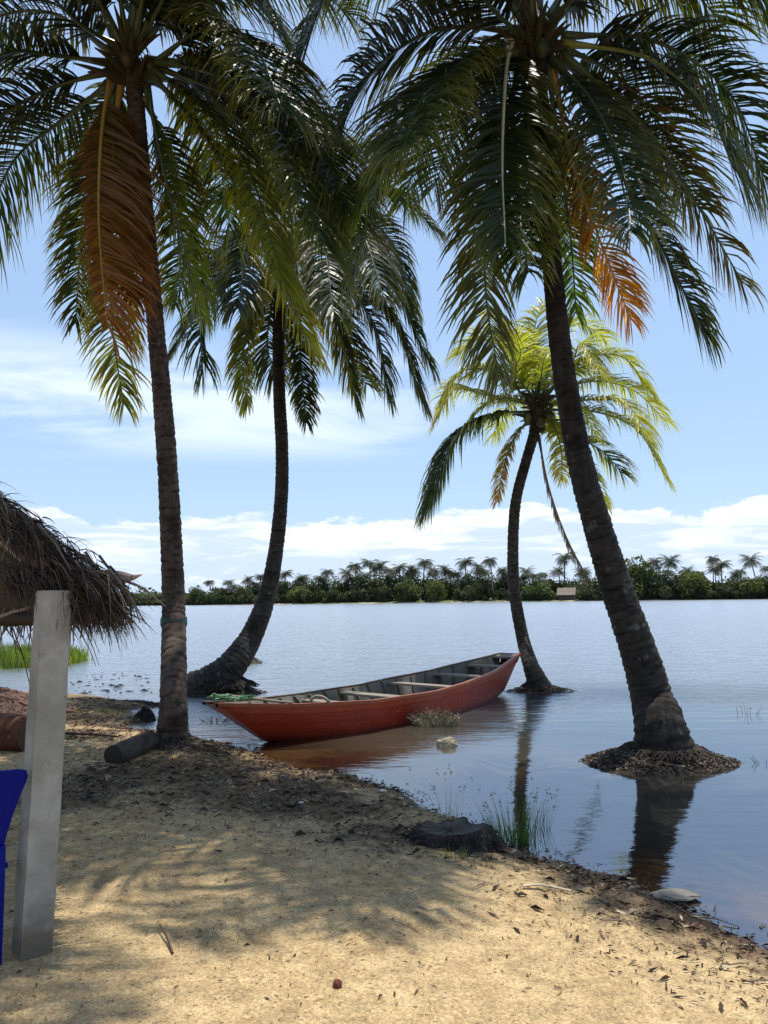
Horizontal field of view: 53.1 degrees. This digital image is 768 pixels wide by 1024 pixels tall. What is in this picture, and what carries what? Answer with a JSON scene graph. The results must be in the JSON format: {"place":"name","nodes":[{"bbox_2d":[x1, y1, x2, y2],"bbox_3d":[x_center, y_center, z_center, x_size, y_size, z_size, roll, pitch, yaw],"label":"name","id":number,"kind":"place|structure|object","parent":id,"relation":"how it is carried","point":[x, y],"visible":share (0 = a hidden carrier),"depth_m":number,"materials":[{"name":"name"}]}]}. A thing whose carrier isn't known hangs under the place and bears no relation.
{"place":"outdoors","nodes":[
{"label":"outdoors","id":0,"kind":"place"},
{"bbox_2d":[0,682,767,1023],"bbox_3d":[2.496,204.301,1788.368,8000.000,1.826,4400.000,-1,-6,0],"label":"ground","id":1,"kind":"structure","parent":0,"point":[724,870],"depth_m":4.11,"materials":[{"name":"beige sand"}]},
{"bbox_2d":[0,713,26,751],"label":"fallen log","id":2,"kind":"object","parent":1,"relation":"on","point":[12,731],"visible":0.52,"depth_m":8.24,"materials":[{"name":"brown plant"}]},
{"bbox_2d":[0,769,27,964],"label":"plastic chair","id":3,"kind":"object","parent":1,"relation":"on","point":[12,783],"visible":1,"depth_m":3.46,"materials":[{"name":"blue plastic"}]},
{"bbox_2d":[0,687,73,714],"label":"brush pile","id":4,"kind":"object","parent":1,"relation":"on","point":[13,701],"visible":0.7,"depth_m":11.15,"materials":[{"name":"brown plant"}]},
{"bbox_2d":[0,481,164,961],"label":"thatched shelter","id":5,"kind":"object","parent":1,"relation":"on","point":[53,590],"visible":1,"depth_m":3.71,"materials":[{"name":"concrete"}]},
{"bbox_2d":[65,732,118,736],"bbox_3d":[-3.525,2.684,9.273,0.761,0.040,0.035,-3,-7,17],"label":"branch","id":6,"kind":"object","parent":1,"relation":"on","point":[77,733],"visible":0.94,"depth_m":9.28,"materials":[{"name":"brown wood"}]},
{"bbox_2d":[89,707,127,713],"bbox_3d":[-4.231,3.034,11.753,0.630,0.097,0.373,-1,-6,0],"label":"grass tuft","id":7,"kind":"object","parent":1,"relation":"on","point":[111,711],"visible":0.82,"depth_m":11.74,"materials":[{"name":"green plant"}]},
{"bbox_2d":[104,730,158,763],"bbox_3d":[-2.606,2.441,7.959,0.224,0.258,0.644,-3,-7,18],"label":"palm log","id":8,"kind":"object","parent":1,"relation":"on","point":[130,748],"visible":0.95,"depth_m":7.83,"materials":[{"name":"grey wood"}]},
{"bbox_2d":[122,699,158,705],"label":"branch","id":9,"kind":"object","parent":1,"relation":"on","point":[147,702],"visible":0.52,"depth_m":12.98,"materials":[{"name":"wood"}]},
{"bbox_2d":[135,706,155,721],"bbox_3d":[-3.554,3.035,11.437,0.440,0.292,0.372,-1,-6,0],"label":"rock","id":10,"kind":"object","parent":1,"relation":"on","point":[145,714],"visible":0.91,"depth_m":11.38,"materials":[{"name":"black stone"}]},
{"bbox_2d":[159,924,173,953],"bbox_3d":[-1.022,2.002,3.610,0.013,0.036,0.280,3,-7,-27],"label":"twig","id":11,"kind":"object","parent":1,"relation":"on","point":[169,944],"visible":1,"depth_m":3.58,"materials":[{"name":"wood"}]},
{"bbox_2d":[0,0,472,757],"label":"palm tree","id":12,"kind":"object","parent":1,"relation":"on","point":[108,164],"visible":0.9,"depth_m":9.21,"materials":[{"name":"green plant"}]},
{"bbox_2d":[160,617,186,626],"bbox_3d":[-2.520,1.327,9.217,0.319,0.134,0.318,-1,-6,0],"label":"cloth band","id":13,"kind":"object","parent":12,"relation":"attached to","point":[163,620],"visible":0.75,"depth_m":9.11,"materials":[{"name":"teal fabric"}]},
{"bbox_2d":[161,77,452,700],"bbox_3d":[-1.528,-2.680,15.004,5.087,13.232,5.257,5,-8,-40],"label":"palm tree","id":14,"kind":"object","parent":1,"relation":"on","point":[225,672],"visible":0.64,"depth_m":14.74,"materials":[{"name":"green plant"}]},
{"bbox_2d":[332,979,341,988],"bbox_3d":[-0.193,1.945,3.165,0.039,0.039,0.033,-2,-7,13],"label":"nut","id":15,"kind":"object","parent":1,"relation":"on","point":[337,983],"visible":1,"depth_m":3.15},
{"bbox_2d":[0,697,767,1012],"bbox_3d":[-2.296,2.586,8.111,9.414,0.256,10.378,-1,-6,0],"label":"leaf litter","id":16,"kind":"object","parent":1,"relation":"on","point":[655,917],"visible":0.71,"depth_m":5.95,"materials":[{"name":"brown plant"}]},
{"bbox_2d":[409,763,472,816],"bbox_3d":[0.466,2.260,6.196,0.476,0.407,0.283,1,-7,-16],"label":"grass tuft","id":17,"kind":"object","parent":1,"relation":"on","point":[446,803],"visible":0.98,"depth_m":6.23,"materials":[{"name":"green plant"}]},
{"bbox_2d":[402,816,503,858],"bbox_3d":[0.442,2.277,5.299,0.804,0.243,0.616,-1,-6,0],"label":"palm stump","id":18,"kind":"object","parent":1,"relation":"on","point":[479,838],"visible":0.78,"depth_m":5.21,"materials":[{"name":"wood"}]},
{"bbox_2d":[443,842,468,861],"bbox_3d":[0.466,2.167,4.911,0.170,0.114,0.129,-4,-7,29],"label":"grass tuft","id":19,"kind":"object","parent":1,"relation":"on","point":[461,856],"visible":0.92,"depth_m":4.90,"materials":[{"name":"green plant"}]},
{"bbox_2d":[470,787,556,844],"bbox_3d":[0.939,2.189,5.602,0.667,0.404,0.360,-1,-6,0],"label":"grass tuft","id":20,"kind":"object","parent":1,"relation":"on","point":[512,835],"visible":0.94,"depth_m":5.56,"materials":[{"name":"green plant"}]},
{"bbox_2d":[507,775,561,831],"bbox_3d":[1.143,2.229,5.862,0.424,0.377,0.309,-1,-6,0],"label":"grass tuft","id":21,"kind":"object","parent":1,"relation":"on","point":[537,810],"visible":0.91,"depth_m":5.84,"materials":[{"name":"green plant"}]},
{"bbox_2d":[523,883,570,891],"bbox_3d":[0.921,2.124,4.353,0.268,0.033,0.032,-2,-7,8],"label":"stick","id":22,"kind":"object","parent":1,"relation":"on","point":[545,885],"visible":1,"depth_m":4.36,"materials":[{"name":"beige wood"}]},
{"bbox_2d":[649,888,700,901],"bbox_3d":[1.698,2.225,4.464,0.293,0.056,0.156,-1,-6,0],"label":"rock","id":23,"kind":"object","parent":1,"relation":"on","point":[676,894],"visible":0.97,"depth_m":4.43,"materials":[{"name":"grey stone"}]},
{"bbox_2d":[0,599,767,836],"bbox_3d":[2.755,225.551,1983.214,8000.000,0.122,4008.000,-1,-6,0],"label":"water","id":24,"kind":"structure","parent":0,"point":[713,655],"depth_m":18.66,"materials":[{"name":"blue liquid"}]},
{"bbox_2d":[0,641,92,668],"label":"reed bed","id":25,"kind":"object","parent":24,"relation":"on","point":[8,659],"visible":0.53,"depth_m":21.30,"materials":[{"name":"green plant"}]},
{"bbox_2d":[251,657,262,663],"bbox_3d":[-3.996,4.151,21.526,1.505,0.331,0.853,-1,-6,0],"label":"debris islet","id":26,"kind":"object","parent":24,"relation":"on","point":[255,661],"visible":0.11,"depth_m":21.39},
{"bbox_2d":[202,652,520,740],"bbox_3d":[0.199,2.769,11.697,1.566,0.796,7.177,-6,-8,38],"label":"rowing boat","id":27,"kind":"object","parent":24,"relation":"on","point":[395,700],"visible":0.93,"depth_m":10.74,"materials":[{"name":"red paint"}]},
{"bbox_2d":[207,693,254,701],"bbox_3d":[-1.842,2.209,9.157,0.491,0.127,0.462,5,-8,-40],"label":"fishing net","id":28,"kind":"object","parent":27,"relation":"on","point":[227,697],"visible":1,"depth_m":9.08,"materials":[{"name":"green fabric"}]},
{"bbox_2d":[231,695,291,703],"bbox_3d":[-1.531,2.329,9.485,0.819,0.195,0.241,-1,-6,0],"label":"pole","id":29,"kind":"object","parent":27,"relation":"on","point":[271,700],"visible":0.66,"depth_m":9.39,"materials":[{"name":"wood"}]},
{"bbox_2d":[309,695,330,705],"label":"bent branch","id":30,"kind":"object","parent":27,"relation":"on","point":[313,697],"visible":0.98,"depth_m":9.71,"materials":[{"name":"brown wood"}]},
{"bbox_2d":[70,672,767,936],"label":"flotsam","id":31,"kind":"object","parent":24,"relation":"on","point":[116,686],"visible":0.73,"depth_m":7.52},
{"bbox_2d":[405,707,466,726],"bbox_3d":[0.717,2.838,10.690,0.853,0.266,0.611,-1,-6,0],"label":"water bush","id":32,"kind":"object","parent":24,"relation":"on","point":[422,721],"visible":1,"depth_m":10.61,"materials":[{"name":"beige plant"}]},
{"bbox_2d":[436,737,457,746],"bbox_3d":[0.751,2.769,9.185,0.258,0.155,0.179,-1,-6,0],"label":"rock","id":33,"kind":"object","parent":24,"relation":"in","point":[448,742],"visible":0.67,"depth_m":9.13,"materials":[{"name":"beige stone"}]},
{"bbox_2d":[267,0,767,774],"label":"palm tree","id":34,"kind":"object","parent":24,"relation":"in","point":[533,54],"visible":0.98,"depth_m":8.27,"materials":[{"name":"green plant"}]},
{"bbox_2d":[413,297,680,693],"bbox_3d":[3.302,-0.585,15.009,5.543,8.104,3.248,-1,-6,0],"label":"palm tree","id":35,"kind":"object","parent":24,"relation":"on","point":[539,416],"visible":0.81,"depth_m":14.95,"materials":[{"name":"green plant"}]},
{"bbox_2d":[0,0,767,595],"label":"sky","id":36,"kind":"structure","parent":0,"point":[354,487],"materials":[{"name":"blue"}]},
{"bbox_2d":[142,598,767,605],"bbox_3d":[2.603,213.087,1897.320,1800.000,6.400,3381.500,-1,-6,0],"label":"bank","id":37,"kind":"structure","parent":0,"point":[443,601],"depth_m":293.55,"materials":[{"name":"soil"}]},
{"bbox_2d":[186,585,206,603],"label":"broadleaf tree","id":38,"kind":"object","parent":37,"relation":"on","point":[195,593],"visible":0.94,"depth_m":326.35,"materials":[{"name":"green plant"}]},
{"bbox_2d":[202,580,213,594],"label":"palm","id":39,"kind":"object","parent":37,"relation":"on","point":[209,582],"visible":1,"depth_m":326.47,"materials":[{"name":"green plant"}]},
{"bbox_2d":[221,580,234,593],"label":"palm","id":40,"kind":"object","parent":37,"relation":"on","point":[227,583],"visible":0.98,"depth_m":325.77,"materials":[{"name":"green plant"}]},
{"bbox_2d":[232,586,253,603],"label":"broadleaf tree","id":41,"kind":"object","parent":37,"relation":"on","point":[240,591],"visible":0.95,"depth_m":319.70,"materials":[{"name":"green plant"}]},
{"bbox_2d":[240,575,255,585],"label":"palm","id":42,"kind":"object","parent":37,"relation":"on","point":[248,580],"visible":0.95,"depth_m":330.98,"materials":[{"name":"green plant"}]},
{"bbox_2d":[253,574,262,591],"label":"palm","id":43,"kind":"object","parent":37,"relation":"on","point":[259,577],"visible":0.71,"depth_m":324.92,"materials":[{"name":"green plant"}]},
{"bbox_2d":[280,570,294,587],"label":"palm","id":44,"kind":"object","parent":37,"relation":"on","point":[284,575],"visible":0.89,"depth_m":321.19,"materials":[{"name":"green plant"}]},
{"bbox_2d":[285,585,307,600],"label":"broadleaf tree","id":45,"kind":"object","parent":37,"relation":"on","point":[300,589],"visible":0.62,"depth_m":313.00,"materials":[{"name":"green plant"}]},
{"bbox_2d":[292,573,311,583],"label":"palm","id":46,"kind":"object","parent":37,"relation":"on","point":[301,576],"visible":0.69,"depth_m":322.64,"materials":[{"name":"green plant"}]},
{"bbox_2d":[310,576,324,582],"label":"palm","id":47,"kind":"object","parent":37,"relation":"on","point":[316,579],"visible":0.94,"depth_m":318.12,"materials":[{"name":"green plant"}]},
{"bbox_2d":[320,569,334,591],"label":"palm","id":48,"kind":"object","parent":37,"relation":"on","point":[326,572],"visible":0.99,"depth_m":316.75,"materials":[{"name":"green plant"}]},
{"bbox_2d":[338,567,356,586],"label":"palm","id":49,"kind":"object","parent":37,"relation":"on","point":[347,574],"visible":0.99,"depth_m":313.28,"materials":[{"name":"green plant"}]},
{"bbox_2d":[346,562,362,577],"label":"palm","id":50,"kind":"object","parent":37,"relation":"on","point":[355,566],"visible":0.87,"depth_m":317.53,"materials":[{"name":"green plant"}]},
{"bbox_2d":[358,558,381,580],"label":"palm","id":51,"kind":"object","parent":37,"relation":"on","point":[370,565],"visible":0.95,"depth_m":313.12,"materials":[{"name":"green plant"}]},
{"bbox_2d":[371,559,389,582],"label":"palm","id":52,"kind":"object","parent":37,"relation":"on","point":[380,568],"visible":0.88,"depth_m":314.47,"materials":[{"name":"green plant"}]},
{"bbox_2d":[383,572,397,600],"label":"palm","id":53,"kind":"object","parent":37,"relation":"on","point":[395,576],"visible":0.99,"depth_m":306.74,"materials":[{"name":"green plant"}]},
{"bbox_2d":[391,563,406,574],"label":"palm","id":54,"kind":"object","parent":37,"relation":"on","point":[398,568],"visible":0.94,"depth_m":309.05,"materials":[{"name":"green plant"}]},
{"bbox_2d":[392,578,424,601],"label":"broadleaf tree","id":55,"kind":"object","parent":37,"relation":"on","point":[401,587],"visible":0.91,"depth_m":299.50,"materials":[{"name":"green plant"}]},
{"bbox_2d":[402,564,422,581],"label":"palm","id":56,"kind":"object","parent":37,"relation":"on","point":[410,568],"visible":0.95,"depth_m":308.78,"materials":[{"name":"green plant"}]},
{"bbox_2d":[416,558,434,600],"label":"palm","id":57,"kind":"object","parent":37,"relation":"on","point":[425,563],"visible":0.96,"depth_m":307.68,"materials":[{"name":"green plant"}]},
{"bbox_2d":[426,568,441,600],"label":"palm","id":58,"kind":"object","parent":37,"relation":"on","point":[433,572],"visible":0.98,"depth_m":301.92,"materials":[{"name":"green plant"}]},
{"bbox_2d":[424,579,448,601],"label":"broadleaf tree","id":59,"kind":"object","parent":37,"relation":"on","point":[436,587],"visible":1,"depth_m":296.46,"materials":[{"name":"green plant"}]},
{"bbox_2d":[437,564,454,598],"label":"palm","id":60,"kind":"object","parent":37,"relation":"on","point":[443,571],"visible":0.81,"depth_m":308.37,"materials":[{"name":"green plant"}]},
{"bbox_2d":[125,565,767,605],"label":"woodland","id":61,"kind":"object","parent":37,"relation":"on","point":[361,590],"visible":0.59,"depth_m":303.47,"materials":[{"name":"green plant"}]},
{"bbox_2d":[451,571,462,583],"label":"palm","id":62,"kind":"object","parent":37,"relation":"on","point":[456,574],"visible":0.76,"depth_m":306.97,"materials":[{"name":"green plant"}]},
{"bbox_2d":[454,557,475,577],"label":"palm","id":63,"kind":"object","parent":37,"relation":"on","point":[463,563],"visible":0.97,"depth_m":305.75,"materials":[{"name":"green plant"}]},
{"bbox_2d":[462,582,485,600],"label":"broadleaf tree","id":64,"kind":"object","parent":37,"relation":"on","point":[475,591],"visible":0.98,"depth_m":293.32,"materials":[{"name":"green plant"}]},
{"bbox_2d":[469,562,487,577],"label":"palm","id":65,"kind":"object","parent":37,"relation":"on","point":[479,569],"visible":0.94,"depth_m":303.38,"materials":[{"name":"green plant"}]},
{"bbox_2d":[481,556,497,599],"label":"palm","id":66,"kind":"object","parent":37,"relation":"on","point":[486,561],"visible":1,"depth_m":295.36,"materials":[{"name":"green plant"}]},
{"bbox_2d":[495,566,506,599],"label":"palm","id":67,"kind":"object","parent":37,"relation":"on","point":[501,570],"visible":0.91,"depth_m":296.95,"materials":[{"name":"green plant"}]},
{"bbox_2d":[519,567,535,587],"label":"palm","id":68,"kind":"object","parent":37,"relation":"on","point":[525,571],"visible":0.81,"depth_m":299.86,"materials":[{"name":"green plant"}]},
{"bbox_2d":[526,573,541,584],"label":"palm","id":69,"kind":"object","parent":37,"relation":"on","point":[533,576],"visible":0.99,"depth_m":292.48,"materials":[{"name":"green plant"}]},
{"bbox_2d":[521,579,555,599],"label":"broadleaf tree","id":70,"kind":"object","parent":37,"relation":"on","point":[542,588],"visible":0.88,"depth_m":286.24,"materials":[{"name":"green plant"}]},
{"bbox_2d":[553,552,577,583],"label":"palm","id":71,"kind":"object","parent":37,"relation":"on","point":[563,559],"visible":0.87,"depth_m":296.17,"materials":[{"name":"green plant"}]},
{"bbox_2d":[556,587,576,599],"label":"thatched hut","id":72,"kind":"object","parent":37,"relation":"on","point":[566,593],"visible":1,"depth_m":273.71,"materials":[{"name":"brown wood"}]},
{"bbox_2d":[572,567,591,582],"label":"palm","id":73,"kind":"object","parent":37,"relation":"on","point":[577,574],"visible":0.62,"depth_m":296.53,"materials":[{"name":"green plant"}]},
{"bbox_2d":[576,581,593,599],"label":"broadleaf tree","id":74,"kind":"object","parent":37,"relation":"on","point":[584,592],"visible":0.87,"depth_m":281.80,"materials":[{"name":"green plant"}]},
{"bbox_2d":[625,554,655,598],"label":"broadleaf tree","id":75,"kind":"object","parent":37,"relation":"on","point":[640,573],"visible":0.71,"depth_m":278.25,"materials":[{"name":"green plant"}]},
{"bbox_2d":[647,557,662,576],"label":"palm","id":76,"kind":"object","parent":37,"relation":"on","point":[654,562],"visible":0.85,"depth_m":282.50,"materials":[{"name":"green plant"}]},
{"bbox_2d":[648,574,684,598],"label":"broadleaf tree","id":77,"kind":"object","parent":37,"relation":"on","point":[660,581],"visible":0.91,"depth_m":275.26,"materials":[{"name":"green plant"}]},
{"bbox_2d":[656,554,682,579],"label":"palm","id":78,"kind":"object","parent":37,"relation":"on","point":[668,563],"visible":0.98,"depth_m":279.78,"materials":[{"name":"green plant"}]},
{"bbox_2d":[675,570,713,598],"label":"broadleaf tree","id":79,"kind":"object","parent":37,"relation":"on","point":[695,579],"visible":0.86,"depth_m":272.72,"materials":[{"name":"green plant"}]},
{"bbox_2d":[705,555,721,582],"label":"palm","id":80,"kind":"object","parent":37,"relation":"on","point":[712,559],"visible":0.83,"depth_m":282.18,"materials":[{"name":"green plant"}]},
{"bbox_2d":[710,560,733,583],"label":"palm","id":81,"kind":"object","parent":37,"relation":"on","point":[720,565],"visible":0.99,"depth_m":276.69,"materials":[{"name":"green plant"}]},
{"bbox_2d":[715,583,733,597],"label":"broadleaf tree","id":82,"kind":"object","parent":37,"relation":"on","point":[725,587],"visible":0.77,"depth_m":270.76,"materials":[{"name":"green plant"}]},
{"bbox_2d":[727,571,742,590],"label":"palm","id":83,"kind":"object","parent":37,"relation":"on","point":[737,577],"visible":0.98,"depth_m":273.86,"materials":[{"name":"green plant"}]},
{"bbox_2d":[738,552,762,576],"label":"palm","id":84,"kind":"object","parent":37,"relation":"on","point":[751,563],"visible":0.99,"depth_m":273.22,"materials":[{"name":"green plant"}]},
{"bbox_2d":[734,577,767,596],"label":"broadleaf tree","id":85,"kind":"object","parent":37,"relation":"on","point":[753,584],"visible":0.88,"depth_m":268.57,"materials":[{"name":"green plant"}]},
{"bbox_2d":[759,566,767,574],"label":"palm","id":86,"kind":"object","parent":37,"relation":"on","point":[765,568],"visible":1,"depth_m":273.35,"materials":[{"name":"green plant"}]},
{"bbox_2d":[761,577,767,590],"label":"broadleaf tree","id":87,"kind":"object","parent":37,"relation":"on","point":[765,580],"visible":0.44,"depth_m":268.91,"materials":[{"name":"green plant"}]}
]}

